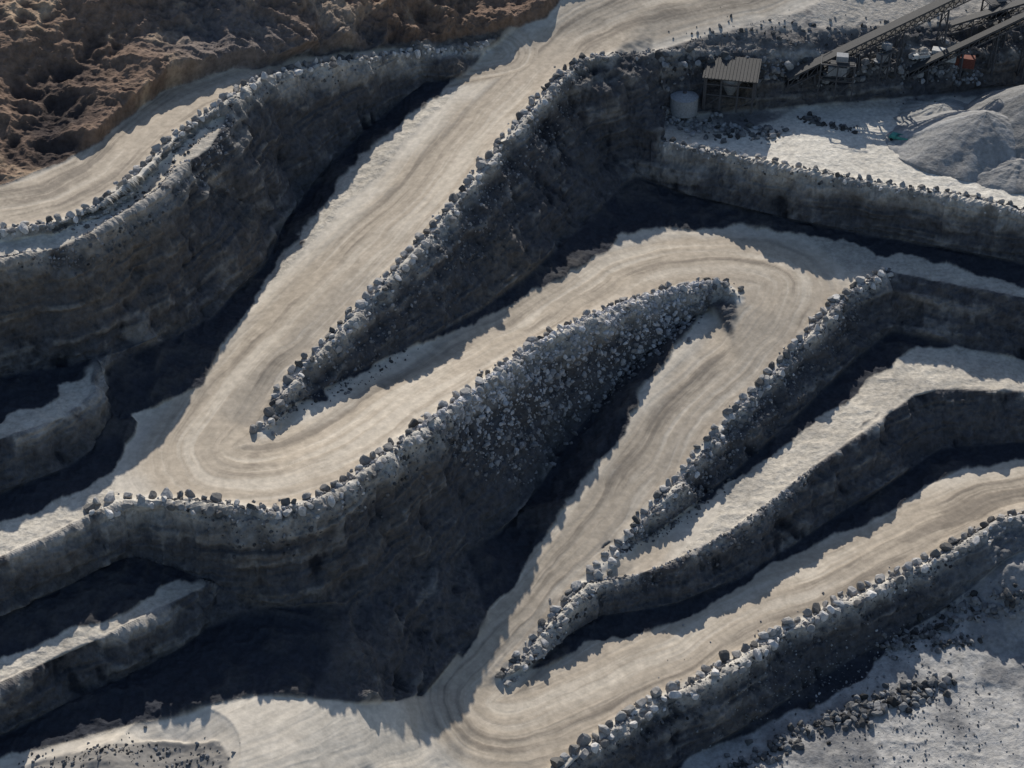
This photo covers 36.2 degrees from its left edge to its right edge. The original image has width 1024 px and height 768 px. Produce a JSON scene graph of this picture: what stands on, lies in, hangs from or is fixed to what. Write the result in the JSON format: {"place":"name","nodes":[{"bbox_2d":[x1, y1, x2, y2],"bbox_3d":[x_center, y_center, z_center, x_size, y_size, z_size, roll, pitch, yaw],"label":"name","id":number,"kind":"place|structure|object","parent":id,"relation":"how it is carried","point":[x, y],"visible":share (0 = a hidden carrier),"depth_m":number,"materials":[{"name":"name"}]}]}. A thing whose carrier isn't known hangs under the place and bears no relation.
{"place":"outdoors","nodes":[
{"label":"outdoors","id":0,"kind":"place"},
{"bbox_2d":[0,0,559,184],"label":"rocky hillside","id":1,"kind":"structure","parent":0,"point":[77,76],"depth_m":321.46,"materials":[{"name":"brown stone"}]},
{"bbox_2d":[0,23,1023,767],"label":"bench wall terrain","id":2,"kind":"structure","parent":0,"point":[200,255],"depth_m":304.27,"materials":[{"name":"grey stone"}]},
{"bbox_2d":[0,39,1023,767],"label":"rubble slope","id":3,"kind":"structure","parent":2,"relation":"on","point":[616,321],"depth_m":309.89,"materials":[{"name":"grey stone"}]},
{"bbox_2d":[18,9,1023,767],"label":"scattered boulders","id":4,"kind":"object","parent":2,"relation":"on","point":[916,695],"visible":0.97,"depth_m":298.99,"materials":[{"name":"grey stone"}]},
{"bbox_2d":[670,90,698,117],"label":"storage tank","id":5,"kind":"object","parent":2,"relation":"on","point":[684,104],"visible":1,"depth_m":370.79,"materials":[{"name":"metal"}]},
{"bbox_2d":[702,74,756,107],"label":"walls","id":6,"kind":"structure","parent":2,"relation":"on","point":[755,89],"depth_m":371.18,"materials":[{"name":"metal"}]},
{"bbox_2d":[703,79,754,113],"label":"frame","id":7,"kind":"object","parent":6,"relation":"attached to","point":[720,95],"visible":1,"depth_m":371.16,"materials":[{"name":"metal"}]},
{"bbox_2d":[702,56,761,83],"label":"roof","id":8,"kind":"structure","parent":6,"relation":"on","point":[741,69],"depth_m":370.45,"materials":[{"name":"grey metal"}]},
{"bbox_2d":[720,80,741,94],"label":"hopper","id":9,"kind":"object","parent":2,"relation":"on","point":[730,90],"visible":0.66,"depth_m":372.21,"materials":[{"name":"metal"}]},
{"bbox_2d":[816,51,855,100],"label":"screening tower","id":10,"kind":"structure","parent":2,"relation":"on","point":[836,71],"depth_m":374.12,"materials":[{"name":"metal"}]},
{"bbox_2d":[783,0,970,87],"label":"conveyor bridge","id":11,"kind":"structure","parent":2,"relation":"on","point":[886,31],"depth_m":375.79,"materials":[{"name":"metal"}]},
{"bbox_2d":[869,41,899,81],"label":"screening tower","id":12,"kind":"structure","parent":2,"relation":"on","point":[884,54],"depth_m":376.63,"materials":[{"name":"metal"}]},
{"bbox_2d":[911,52,929,61],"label":"service truck","id":13,"kind":"object","parent":2,"relation":"on","point":[915,57],"visible":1,"depth_m":380.10,"materials":[{"name":"white paint"}]},
{"bbox_2d":[931,46,956,62],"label":"shipping container","id":14,"kind":"object","parent":2,"relation":"on","point":[935,49],"visible":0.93,"depth_m":381.19,"materials":[{"name":"white metal"}]},
{"bbox_2d":[906,12,1023,83],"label":"conveyor bridge","id":15,"kind":"structure","parent":2,"relation":"on","point":[938,58],"depth_m":379.03,"materials":[{"name":"metal"}]},
{"bbox_2d":[954,54,975,68],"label":"shipping container","id":16,"kind":"object","parent":2,"relation":"on","point":[969,61],"visible":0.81,"depth_m":382.32,"materials":[{"name":"metal"}]},
{"bbox_2d":[948,0,1023,48],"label":"conveyor bridge","id":17,"kind":"structure","parent":2,"relation":"on","point":[982,15],"depth_m":381.44,"materials":[{"name":"metal"}]},
{"bbox_2d":[978,0,1013,43],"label":"screening tower","id":18,"kind":"structure","parent":2,"relation":"on","point":[993,3],"depth_m":383.82,"materials":[{"name":"metal"}]},
{"bbox_2d":[0,0,1023,767],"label":"haul road","id":19,"kind":"structure","parent":0,"point":[468,710],"depth_m":301.24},
{"bbox_2d":[0,0,1023,767],"bbox_3d":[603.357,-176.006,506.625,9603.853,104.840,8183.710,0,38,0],"label":"ground","id":20,"kind":"structure","parent":0,"point":[282,650],"depth_m":297.38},
{"bbox_2d":[0,40,488,240],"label":"boulder berm","id":21,"kind":"structure","parent":20,"relation":"on","point":[23,227],"depth_m":314.36,"materials":[{"name":"grey stone"}]},
{"bbox_2d":[83,277,743,524],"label":"boulder berm","id":22,"kind":"structure","parent":20,"relation":"on","point":[166,493],"depth_m":276.68,"materials":[{"name":"grey stone"}]},
{"bbox_2d":[249,51,607,435],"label":"boulder berm","id":23,"kind":"structure","parent":20,"relation":"on","point":[363,302],"depth_m":314.05,"materials":[{"name":"grey stone"}]},
{"bbox_2d":[495,581,594,686],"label":"boulder berm","id":24,"kind":"structure","parent":20,"relation":"on","point":[555,609],"depth_m":285.03,"materials":[{"name":"grey stone"}]},
{"bbox_2d":[586,267,893,579],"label":"boulder berm","id":25,"kind":"structure","parent":20,"relation":"on","point":[761,380],"depth_m":319.72,"materials":[{"name":"grey stone"}]},
{"bbox_2d":[550,509,1023,767],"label":"boulder berm","id":26,"kind":"structure","parent":20,"relation":"on","point":[584,740],"depth_m":287.82,"materials":[{"name":"grey stone"}]},
{"bbox_2d":[661,137,1023,216],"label":"boulder berm","id":27,"kind":"structure","parent":20,"relation":"on","point":[695,145],"depth_m":353.31,"materials":[{"name":"grey stone"}]},
{"bbox_2d":[889,132,907,140],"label":"service truck","id":28,"kind":"object","parent":20,"relation":"on","point":[893,135],"visible":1,"depth_m":366.39,"materials":[{"name":"teal paint"}]},
{"bbox_2d":[893,99,967,123],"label":"gravel stockpile","id":29,"kind":"object","parent":20,"relation":"on","point":[910,108],"visible":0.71,"depth_m":375.50,"materials":[{"name":"grey gravel"}]},
{"bbox_2d":[885,109,1016,182],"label":"gravel stockpile","id":30,"kind":"object","parent":20,"relation":"on","point":[967,145],"visible":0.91,"depth_m":358.45,"materials":[{"name":"grey gravel"}]},
{"bbox_2d":[963,85,1023,158],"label":"gravel stockpile","id":31,"kind":"object","parent":20,"relation":"on","point":[1008,103],"visible":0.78,"depth_m":364.27,"materials":[{"name":"grey gravel"}]},
{"bbox_2d":[976,158,1023,193],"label":"gravel stockpile","id":32,"kind":"object","parent":20,"relation":"on","point":[1007,176],"visible":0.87,"depth_m":352.50,"materials":[{"name":"grey gravel"}]}
]}

